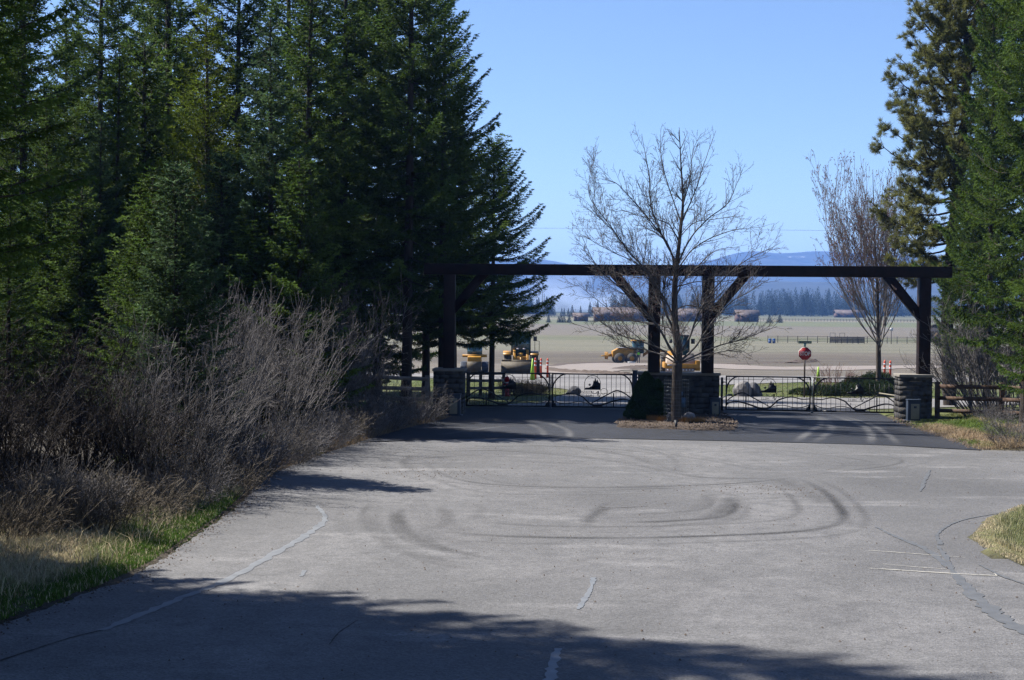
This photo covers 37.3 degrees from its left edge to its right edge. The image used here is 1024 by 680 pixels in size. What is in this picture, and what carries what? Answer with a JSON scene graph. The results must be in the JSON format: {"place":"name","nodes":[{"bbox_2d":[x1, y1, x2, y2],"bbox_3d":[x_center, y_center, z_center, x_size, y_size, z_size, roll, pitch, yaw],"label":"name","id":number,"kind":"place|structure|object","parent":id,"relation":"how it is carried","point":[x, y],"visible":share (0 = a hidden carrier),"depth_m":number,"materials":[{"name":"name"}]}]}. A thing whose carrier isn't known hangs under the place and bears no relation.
{"place":"outdoors","nodes":[
{"label":"outdoors","id":0,"kind":"place"},
{"bbox_2d":[0,468,245,620],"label":"verge grass","id":1,"kind":"structure","parent":0,"point":[108,570],"depth_m":22.47,"materials":[{"name":"plant"}]},
{"bbox_2d":[0,437,1023,679],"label":"road","id":2,"kind":"structure","parent":0,"point":[394,522],"depth_m":21.45,"materials":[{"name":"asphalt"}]},
{"bbox_2d":[0,434,383,634],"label":"gravel","id":3,"kind":"structure","parent":2,"relation":"on","point":[27,613],"depth_m":23.36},
{"bbox_2d":[98,505,328,629],"bbox_3d":[-3.861,3.242,23.071,0.802,0.012,11.106,1,1,6],"label":"crack seal","id":4,"kind":"object","parent":2,"relation":"on","point":[268,556],"visible":1,"depth_m":21.29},
{"bbox_2d":[876,527,1023,633],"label":"crack seal","id":5,"kind":"object","parent":2,"relation":"on","point":[992,611],"visible":1,"depth_m":20.00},
{"bbox_2d":[0,311,1023,624],"bbox_3d":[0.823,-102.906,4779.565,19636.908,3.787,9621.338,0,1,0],"label":"ground","id":6,"kind":"structure","parent":0,"point":[556,343],"depth_m":243.96,"materials":[{"name":"soil"}]},
{"bbox_2d":[0,0,58,380],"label":"fir tree","id":7,"kind":"object","parent":6,"relation":"on","point":[14,167],"visible":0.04,"depth_m":63.48,"materials":[{"name":"green plant"}]},
{"bbox_2d":[0,199,59,417],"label":"fir tree","id":8,"kind":"object","parent":6,"relation":"on","point":[10,283],"visible":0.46,"depth_m":43.91,"materials":[{"name":"green plant"}]},
{"bbox_2d":[0,466,80,541],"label":"dry weeds","id":9,"kind":"object","parent":6,"relation":"on","point":[23,510],"visible":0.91,"depth_m":23.45,"materials":[{"name":"plant"}]},
{"bbox_2d":[0,351,85,485],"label":"bare shrub","id":10,"kind":"object","parent":6,"relation":"on","point":[6,455],"visible":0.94,"depth_m":24.48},
{"bbox_2d":[0,0,97,304],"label":"fir tree","id":11,"kind":"object","parent":6,"relation":"on","point":[10,232],"visible":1,"depth_m":18.79,"materials":[{"name":"green plant"}]},
{"bbox_2d":[4,0,96,392],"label":"fir tree","id":12,"kind":"object","parent":6,"relation":"on","point":[53,76],"visible":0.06,"depth_m":57.66,"materials":[{"name":"green plant"}]},
{"bbox_2d":[0,319,107,505],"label":"bare shrub","id":13,"kind":"object","parent":6,"relation":"on","point":[25,418],"visible":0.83,"depth_m":26.06,"materials":[{"name":"plant"}]},
{"bbox_2d":[0,285,108,453],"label":"bare shrub","id":14,"kind":"object","parent":6,"relation":"on","point":[39,376],"visible":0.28,"depth_m":35.25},
{"bbox_2d":[1,93,107,410],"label":"fir tree","id":15,"kind":"object","parent":6,"relation":"on","point":[49,220],"visible":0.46,"depth_m":46.68,"materials":[{"name":"green plant"}]},
{"bbox_2d":[0,312,113,478],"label":"bare shrub","id":16,"kind":"object","parent":6,"relation":"on","point":[57,387],"visible":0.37,"depth_m":30.82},
{"bbox_2d":[0,466,117,538],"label":"dry weeds","id":17,"kind":"object","parent":6,"relation":"on","point":[65,515],"visible":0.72,"depth_m":24.12,"materials":[{"name":"plant"}]},
{"bbox_2d":[0,0,125,397],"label":"fir tree","id":18,"kind":"object","parent":6,"relation":"on","point":[21,128],"visible":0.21,"depth_m":49.56,"materials":[{"name":"green plant"}]},
{"bbox_2d":[0,444,133,511],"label":"dry weeds","id":19,"kind":"object","parent":6,"relation":"on","point":[45,473],"visible":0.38,"depth_m":26.23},
{"bbox_2d":[15,184,118,412],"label":"fir tree","id":20,"kind":"object","parent":6,"relation":"on","point":[77,272],"visible":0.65,"depth_m":45.22,"materials":[{"name":"green plant"}]},
{"bbox_2d":[0,459,138,531],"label":"dry weeds","id":21,"kind":"object","parent":6,"relation":"on","point":[80,505],"visible":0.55,"depth_m":24.76,"materials":[{"name":"plant"}]},
{"bbox_2d":[0,458,159,533],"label":"dry weeds","id":22,"kind":"object","parent":6,"relation":"on","point":[126,504],"visible":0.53,"depth_m":24.90,"materials":[{"name":"plant"}]},
{"bbox_2d":[43,112,134,405],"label":"fir tree","id":23,"kind":"object","parent":6,"relation":"on","point":[107,175],"visible":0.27,"depth_m":46.85,"materials":[{"name":"green plant"}]},
{"bbox_2d":[0,315,181,494],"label":"bare shrub","id":24,"kind":"object","parent":6,"relation":"on","point":[82,440],"visible":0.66,"depth_m":28.18,"materials":[{"name":"plant"}]},
{"bbox_2d":[0,296,181,470],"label":"bare shrub","id":25,"kind":"object","parent":6,"relation":"on","point":[117,366],"visible":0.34,"depth_m":32.60,"materials":[{"name":"plant"}]},
{"bbox_2d":[0,313,205,488],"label":"bare shrub","id":26,"kind":"object","parent":6,"relation":"on","point":[93,439],"visible":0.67,"depth_m":28.43,"materials":[{"name":"plant"}]},
{"bbox_2d":[28,0,188,306],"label":"fir tree","id":27,"kind":"object","parent":6,"relation":"on","point":[96,53],"visible":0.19,"depth_m":55.32,"materials":[{"name":"green plant"}]},
{"bbox_2d":[58,43,161,369],"bbox_3d":[-12.732,-3.667,49.000,4.127,11.899,4.138,0,1,-1],"label":"fir tree","id":28,"kind":"object","parent":6,"relation":"on","point":[119,132],"visible":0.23,"depth_m":48.68,"materials":[{"name":"green plant"}]},
{"bbox_2d":[39,458,204,526],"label":"dry weeds","id":29,"kind":"object","parent":6,"relation":"on","point":[145,506],"visible":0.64,"depth_m":25.58,"materials":[{"name":"plant"}]},
{"bbox_2d":[31,33,226,368],"bbox_3d":[-12.969,-4.064,52.085,6.813,13.207,6.426,0,1,-13],"label":"fir tree","id":30,"kind":"object","parent":6,"relation":"on","point":[150,80],"visible":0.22,"depth_m":51.63,"materials":[{"name":"green plant"}]},
{"bbox_2d":[70,198,198,419],"bbox_3d":[-10.233,-0.681,42.127,3.675,6.682,3.896,1,1,8],"label":"fir tree","id":31,"kind":"object","parent":6,"relation":"on","point":[116,257],"visible":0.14,"depth_m":41.77,"materials":[{"name":"green plant"}]},
{"bbox_2d":[32,353,238,481],"bbox_3d":[-7.496,1.590,30.192,3.721,2.889,3.774,0,1,-23],"label":"bare shrub","id":32,"kind":"object","parent":6,"relation":"on","point":[156,439],"visible":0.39,"depth_m":29.89,"materials":[{"name":"plant"}]},
{"bbox_2d":[54,332,219,486],"bbox_3d":[-6.985,1.433,28.728,3.190,3.203,4.647,0,1,-19],"label":"bare shrub","id":33,"kind":"object","parent":6,"relation":"on","point":[117,433],"visible":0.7,"depth_m":28.59,"materials":[{"name":"plant"}]},
{"bbox_2d":[94,469,203,515],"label":"dry weeds","id":34,"kind":"object","parent":6,"relation":"on","point":[174,492],"visible":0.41,"depth_m":26.82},
{"bbox_2d":[93,166,225,460],"bbox_3d":[-8.093,-0.480,34.444,3.137,6.994,2.959,1,2,38],"label":"fir tree","id":35,"kind":"object","parent":6,"relation":"on","point":[152,191],"visible":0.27,"depth_m":34.28,"materials":[{"name":"green plant"}]},
{"bbox_2d":[78,0,264,244],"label":"fir tree","id":36,"kind":"object","parent":6,"relation":"on","point":[180,14],"visible":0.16,"depth_m":60.91,"materials":[{"name":"green plant"}]},
{"bbox_2d":[82,277,260,436],"bbox_3d":[-8.337,0.513,38.654,4.509,4.418,4.941,0,2,-32],"label":"bare shrub","id":37,"kind":"object","parent":6,"relation":"on","point":[228,344],"visible":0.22,"depth_m":38.48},
{"bbox_2d":[59,347,288,490],"bbox_3d":[-6.492,1.597,29.616,4.471,2.915,4.079,0,1,0],"label":"bare shrub","id":38,"kind":"object","parent":6,"relation":"on","point":[203,433],"visible":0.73,"depth_m":29.53,"materials":[{"name":"plant"}]},
{"bbox_2d":[116,448,247,507],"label":"dry weeds","id":39,"kind":"object","parent":6,"relation":"on","point":[210,488],"visible":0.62,"depth_m":27.95,"materials":[{"name":"plant"}]},
{"bbox_2d":[99,157,264,474],"bbox_3d":[-7.274,-0.476,33.619,3.652,7.123,3.629,0,1,-4],"label":"fir tree","id":40,"kind":"object","parent":6,"relation":"on","point":[181,267],"visible":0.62,"depth_m":33.33,"materials":[{"name":"green plant"}]},
{"bbox_2d":[100,288,275,432],"bbox_3d":[-7.510,0.808,36.837,3.917,4.171,3.972,2,2,44],"label":"bare shrub","id":41,"kind":"object","parent":6,"relation":"on","point":[259,331],"visible":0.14,"depth_m":37.24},
{"bbox_2d":[123,0,266,376],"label":"fir tree","id":42,"kind":"object","parent":6,"relation":"on","point":[207,136],"visible":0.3,"depth_m":48.71,"materials":[{"name":"green plant"}]},
{"bbox_2d":[115,304,302,482],"bbox_3d":[-6.413,1.155,31.671,3.864,3.787,4.236,0,1,-19],"label":"bare shrub","id":43,"kind":"object","parent":6,"relation":"on","point":[207,381],"visible":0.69,"depth_m":31.32,"materials":[{"name":"plant"}]},
{"bbox_2d":[153,440,285,500],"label":"dry weeds","id":44,"kind":"object","parent":6,"relation":"on","point":[246,481],"visible":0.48,"depth_m":29.46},
{"bbox_2d":[137,319,310,463],"bbox_3d":[-6.665,1.108,33.872,3.575,3.754,3.525,-1,2,-42],"label":"bare shrub","id":45,"kind":"object","parent":6,"relation":"on","point":[203,367],"visible":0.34,"depth_m":33.79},
{"bbox_2d":[158,416,301,487],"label":"dry weeds","id":46,"kind":"object","parent":6,"relation":"on","point":[276,450],"visible":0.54,"depth_m":31.72,"materials":[{"name":"plant"}]},
{"bbox_2d":[181,148,281,410],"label":"fir tree","id":47,"kind":"object","parent":6,"relation":"on","point":[215,224],"visible":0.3,"depth_m":46.57,"materials":[{"name":"green plant"}]},
{"bbox_2d":[173,0,323,329],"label":"fir tree","id":48,"kind":"object","parent":6,"relation":"on","point":[242,17],"visible":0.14,"depth_m":59.27,"materials":[{"name":"green plant"}]},
{"bbox_2d":[180,276,328,432],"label":"bare shrub","id":49,"kind":"object","parent":6,"relation":"on","point":[275,348],"visible":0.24,"depth_m":41.32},
{"bbox_2d":[205,420,308,474],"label":"dry weeds","id":50,"kind":"object","parent":6,"relation":"on","point":[293,444],"visible":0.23,"depth_m":34.01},
{"bbox_2d":[187,282,346,443],"bbox_3d":[-6.286,0.627,38.866,4.941,4.418,4.509,1,1,25],"label":"bare shrub","id":51,"kind":"object","parent":6,"relation":"on","point":[298,352],"visible":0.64,"depth_m":38.83,"materials":[{"name":"plant"}]},
{"bbox_2d":[83,404,450,489],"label":"verge grass","id":52,"kind":"structure","parent":6,"relation":"on","point":[442,417],"depth_m":43.39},
{"bbox_2d":[215,200,319,421],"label":"fir tree","id":53,"kind":"object","parent":6,"relation":"on","point":[253,235],"visible":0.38,"depth_m":45.62,"materials":[{"name":"green plant"}]},
{"bbox_2d":[201,16,340,415],"bbox_3d":[-7.772,-3.786,47.080,4.909,12.534,4.782,1,1,27],"label":"fir tree","id":54,"kind":"object","parent":6,"relation":"on","point":[270,167],"visible":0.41,"depth_m":46.87,"materials":[{"name":"green plant"}]},
{"bbox_2d":[209,273,361,418],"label":"bare shrub","id":55,"kind":"object","parent":6,"relation":"on","point":[335,344],"visible":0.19,"depth_m":45.78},
{"bbox_2d":[213,0,363,305],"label":"fir tree","id":56,"kind":"object","parent":6,"relation":"on","point":[276,8],"visible":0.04,"depth_m":70.83,"materials":[{"name":"green plant"}]},
{"bbox_2d":[231,404,350,455],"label":"dry weeds","id":57,"kind":"object","parent":6,"relation":"on","point":[286,422],"visible":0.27,"depth_m":38.03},
{"bbox_2d":[246,411,339,465],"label":"dry weeds","id":58,"kind":"object","parent":6,"relation":"on","point":[315,442],"visible":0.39,"depth_m":36.06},
{"bbox_2d":[235,150,374,424],"bbox_3d":[-6.283,-1.433,45.269,4.207,8.527,3.968,2,2,45],"label":"fir tree","id":59,"kind":"object","parent":6,"relation":"on","point":[301,213],"visible":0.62,"depth_m":45.13,"materials":[{"name":"green plant"}]},
{"bbox_2d":[192,373,429,408],"bbox_3d":[-6.740,1.741,50.448,8.978,1.663,0.213,0,1,-30],"label":"rail fence","id":60,"kind":"object","parent":6,"relation":"on","point":[426,378],"visible":0.18,"depth_m":52.11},
{"bbox_2d":[250,296,377,426],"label":"bare shrub","id":61,"kind":"object","parent":6,"relation":"on","point":[313,398],"visible":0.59,"depth_m":41.77,"materials":[{"name":"plant"}]},
{"bbox_2d":[275,405,363,450],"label":"dry weeds","id":62,"kind":"object","parent":6,"relation":"on","point":[341,434],"visible":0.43,"depth_m":39.57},
{"bbox_2d":[240,0,399,391],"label":"fir tree","id":63,"kind":"object","parent":6,"relation":"on","point":[306,44],"visible":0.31,"depth_m":54.38,"materials":[{"name":"green plant"}]},
{"bbox_2d":[281,291,400,411],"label":"bare shrub","id":64,"kind":"object","parent":6,"relation":"on","point":[366,351],"visible":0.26,"depth_m":48.26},
{"bbox_2d":[255,0,442,399],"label":"fir tree","id":65,"kind":"object","parent":6,"relation":"on","point":[351,34],"visible":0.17,"depth_m":57.32,"materials":[{"name":"green plant"}]},
{"bbox_2d":[304,395,397,437],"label":"dry weeds","id":66,"kind":"object","parent":6,"relation":"on","point":[380,416],"visible":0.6,"depth_m":43.53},
{"bbox_2d":[292,272,430,410],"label":"bare shrub","id":67,"kind":"object","parent":6,"relation":"on","point":[356,336],"visible":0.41,"depth_m":50.99,"materials":[{"name":"plant"}]},
{"bbox_2d":[294,0,437,392],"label":"fir tree","id":68,"kind":"object","parent":6,"relation":"on","point":[418,334],"visible":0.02,"depth_m":71.10,"materials":[{"name":"green plant"}]},
{"bbox_2d":[294,0,446,401],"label":"fir tree","id":69,"kind":"object","parent":6,"relation":"on","point":[366,86],"visible":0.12,"depth_m":60.29,"materials":[{"name":"green plant"}]},
{"bbox_2d":[347,394,425,431],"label":"dry weeds","id":70,"kind":"object","parent":6,"relation":"on","point":[403,421],"visible":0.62,"depth_m":45.70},
{"bbox_2d":[364,379,459,423],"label":"dry weeds","id":71,"kind":"object","parent":6,"relation":"on","point":[417,405],"visible":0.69,"depth_m":48.38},
{"bbox_2d":[323,0,501,404],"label":"fir tree","id":72,"kind":"object","parent":6,"relation":"on","point":[412,212],"visible":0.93,"depth_m":55.69,"materials":[{"name":"green plant"}]},
{"bbox_2d":[349,0,495,399],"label":"fir tree","id":73,"kind":"object","parent":6,"relation":"on","point":[425,356],"visible":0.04,"depth_m":62.58,"materials":[{"name":"green plant"}]},
{"bbox_2d":[432,367,466,413],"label":"stone pillar","id":74,"kind":"structure","parent":6,"relation":"on","point":[455,377],"depth_m":52.60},
{"bbox_2d":[375,0,529,366],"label":"fir tree","id":75,"kind":"object","parent":6,"relation":"on","point":[435,330],"visible":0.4,"depth_m":59.50,"materials":[{"name":"green plant"}]},
{"bbox_2d":[456,132,563,398],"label":"fir tree","id":76,"kind":"object","parent":6,"relation":"on","point":[514,334],"visible":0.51,"depth_m":65.69,"materials":[{"name":"green plant"}]},
{"bbox_2d":[18,287,1019,316],"bbox_3d":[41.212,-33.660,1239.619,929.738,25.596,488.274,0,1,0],"label":"forest","id":77,"kind":"object","parent":6,"relation":"on","point":[831,306],"visible":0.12,"depth_m":1305.39,"materials":[{"name":"plant"}]},
{"bbox_2d":[501,331,539,372],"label":"wheel loader","id":78,"kind":"object","parent":6,"relation":"on","point":[520,362],"visible":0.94,"depth_m":119.33,"materials":[{"name":"yellow metal"}]},
{"bbox_2d":[660,335,699,371],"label":"soil compactor","id":79,"kind":"object","parent":6,"relation":"on","point":[693,365],"visible":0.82,"depth_m":118.72,"materials":[{"name":"yellow metal"}]},
{"bbox_2d":[805,149,936,394],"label":"maple tree","id":80,"kind":"object","parent":6,"relation":"on","point":[868,247],"visible":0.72,"depth_m":74.78,"materials":[{"name":"grey plant"}]},
{"bbox_2d":[893,373,933,418],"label":"stone pillar","id":81,"kind":"structure","parent":6,"relation":"on","point":[912,386],"depth_m":51.70,"materials":[{"name":"stone"}]},
{"bbox_2d":[424,263,952,373],"bbox_3d":[5.984,-0.730,52.614,18.148,3.727,0.432,1,1,3],"label":"timber portal","id":82,"kind":"object","parent":81,"relation":"on","point":[921,308],"visible":0.84,"depth_m":52.41,"materials":[{"name":"wood"}]},
{"bbox_2d":[867,0,1023,405],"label":"pine tree","id":83,"kind":"object","parent":6,"relation":"on","point":[952,36],"visible":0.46,"depth_m":61.11,"materials":[{"name":"green plant"}]},
{"bbox_2d":[899,284,1007,415],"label":"bare shrub","id":84,"kind":"object","parent":6,"relation":"on","point":[955,369],"visible":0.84,"depth_m":51.79,"materials":[{"name":"plant"}]},
{"bbox_2d":[911,0,1023,385],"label":"fir tree","id":85,"kind":"object","parent":6,"relation":"on","point":[939,226],"visible":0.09,"depth_m":59.63,"materials":[{"name":"green plant"}]},
{"bbox_2d":[931,170,1008,408],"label":"fir tree","id":86,"kind":"object","parent":6,"relation":"on","point":[973,236],"visible":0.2,"depth_m":56.69,"materials":[{"name":"green plant"}]},
{"bbox_2d":[930,294,1021,409],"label":"bare shrub","id":87,"kind":"object","parent":6,"relation":"on","point":[990,383],"visible":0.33,"depth_m":53.51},
{"bbox_2d":[934,382,1019,418],"bbox_3d":[17.085,2.088,49.556,6.908,1.304,0.208,2,2,39],"label":"rail fence","id":88,"kind":"object","parent":6,"relation":"on","point":[1001,399],"visible":0.83,"depth_m":50.86,"materials":[{"name":"brown wood"}]},
{"bbox_2d":[933,317,1020,410],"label":"bare shrub","id":89,"kind":"object","parent":6,"relation":"on","point":[976,372],"visible":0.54,"depth_m":52.04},
{"bbox_2d":[931,0,1023,404],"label":"fir tree","id":90,"kind":"object","parent":6,"relation":"on","point":[977,118],"visible":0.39,"depth_m":54.79,"materials":[{"name":"green plant"}]},
{"bbox_2d":[950,0,1023,424],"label":"fir tree","id":91,"kind":"object","parent":6,"relation":"on","point":[1013,59],"visible":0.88,"depth_m":46.97,"materials":[{"name":"green plant"}]},
{"bbox_2d":[971,504,1023,563],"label":"verge grass","id":92,"kind":"structure","parent":6,"relation":"on","point":[1008,531],"depth_m":25.01,"materials":[{"name":"plant"}]},
{"bbox_2d":[971,403,1023,450],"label":"bare shrub","id":93,"kind":"object","parent":6,"relation":"on","point":[1007,427],"visible":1,"depth_m":41.38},
{"bbox_2d":[982,81,1023,395],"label":"fir tree","id":94,"kind":"object","parent":6,"relation":"on","point":[1012,337],"visible":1,"depth_m":40.24,"materials":[{"name":"green plant"}]},
{"bbox_2d":[0,0,1023,264],"label":"sky","id":95,"kind":"structure","parent":0,"point":[776,82],"materials":[{"name":"blue"}]},
{"bbox_2d":[360,406,979,449],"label":"new road","id":96,"kind":"structure","parent":0,"point":[759,426],"depth_m":47.17,"materials":[{"name":"asphalt"}]},
{"bbox_2d":[466,372,549,406],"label":"iron gate","id":97,"kind":"structure","parent":96,"relation":"on","point":[511,384],"depth_m":56.27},
{"bbox_2d":[632,370,637,386],"bbox_3d":[4.639,1.842,55.805,0.445,1.465,0.190,0,1,0],"label":"gate post","id":98,"kind":"object","parent":96,"relation":"on","point":[635,377],"visible":0.43,"depth_m":55.72,"materials":[{"name":"black metal"}]},
{"bbox_2d":[552,373,632,407],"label":"iron gate","id":99,"kind":"structure","parent":98,"relation":"attached to","point":[596,385],"depth_m":55.99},
{"bbox_2d":[614,409,737,430],"bbox_3d":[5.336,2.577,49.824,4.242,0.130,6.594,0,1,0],"label":"mulch","id":100,"kind":"object","parent":96,"relation":"on","point":[729,419],"visible":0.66,"depth_m":48.23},
{"bbox_2d":[623,371,667,419],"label":"arborvitae","id":101,"kind":"object","parent":100,"relation":"on","point":[648,395],"visible":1,"depth_m":49.77,"materials":[{"name":"green plant"}]},
{"bbox_2d":[557,122,791,421],"bbox_3d":[5.147,-2.037,48.704,7.323,9.848,6.453,0,1,0],"label":"bare tree","id":102,"kind":"object","parent":100,"relation":"on","point":[674,326],"visible":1,"depth_m":48.52,"materials":[{"name":"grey plant"}]},
{"bbox_2d":[637,371,720,413],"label":"stone wall","id":103,"kind":"structure","parent":96,"relation":"on","point":[702,388],"depth_m":52.67,"materials":[{"name":"stone"}]},
{"bbox_2d":[720,376,810,411],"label":"iron gate","id":104,"kind":"structure","parent":96,"relation":"on","point":[772,388],"depth_m":55.00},
{"bbox_2d":[813,377,894,412],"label":"iron gate","id":105,"kind":"structure","parent":96,"relation":"on","point":[859,389],"depth_m":54.50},
{"bbox_2d":[382,373,976,380],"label":"cross road","id":106,"kind":"structure","parent":0,"point":[571,376],"depth_m":107.95,"materials":[{"name":"asphalt"}]},
{"bbox_2d":[368,280,1008,313],"bbox_3d":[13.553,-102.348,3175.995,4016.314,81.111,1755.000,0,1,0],"label":"hills","id":107,"kind":"structure","parent":0,"point":[565,302],"depth_m":3183.09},
{"bbox_2d":[387,378,1018,409],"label":"lawn grass","id":108,"kind":"structure","parent":0,"point":[729,386],"depth_m":74.42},
{"bbox_2d":[384,251,1022,297],"bbox_3d":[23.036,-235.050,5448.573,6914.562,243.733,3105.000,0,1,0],"label":"mountains","id":109,"kind":"structure","parent":0,"point":[553,283],"depth_m":5366.56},
{"bbox_2d":[430,377,1014,408],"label":"driveway","id":110,"kind":"structure","parent":0,"point":[770,401],"depth_m":68.00,"materials":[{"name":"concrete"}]},
{"bbox_2d":[542,363,940,373],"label":"dirt road","id":111,"kind":"structure","parent":0,"point":[595,366],"depth_m":159.61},
{"bbox_2d":[893,408,1023,449],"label":"verge grass","id":112,"kind":"structure","parent":0,"point":[969,427],"depth_m":46.34,"materials":[{"name":"plant"}]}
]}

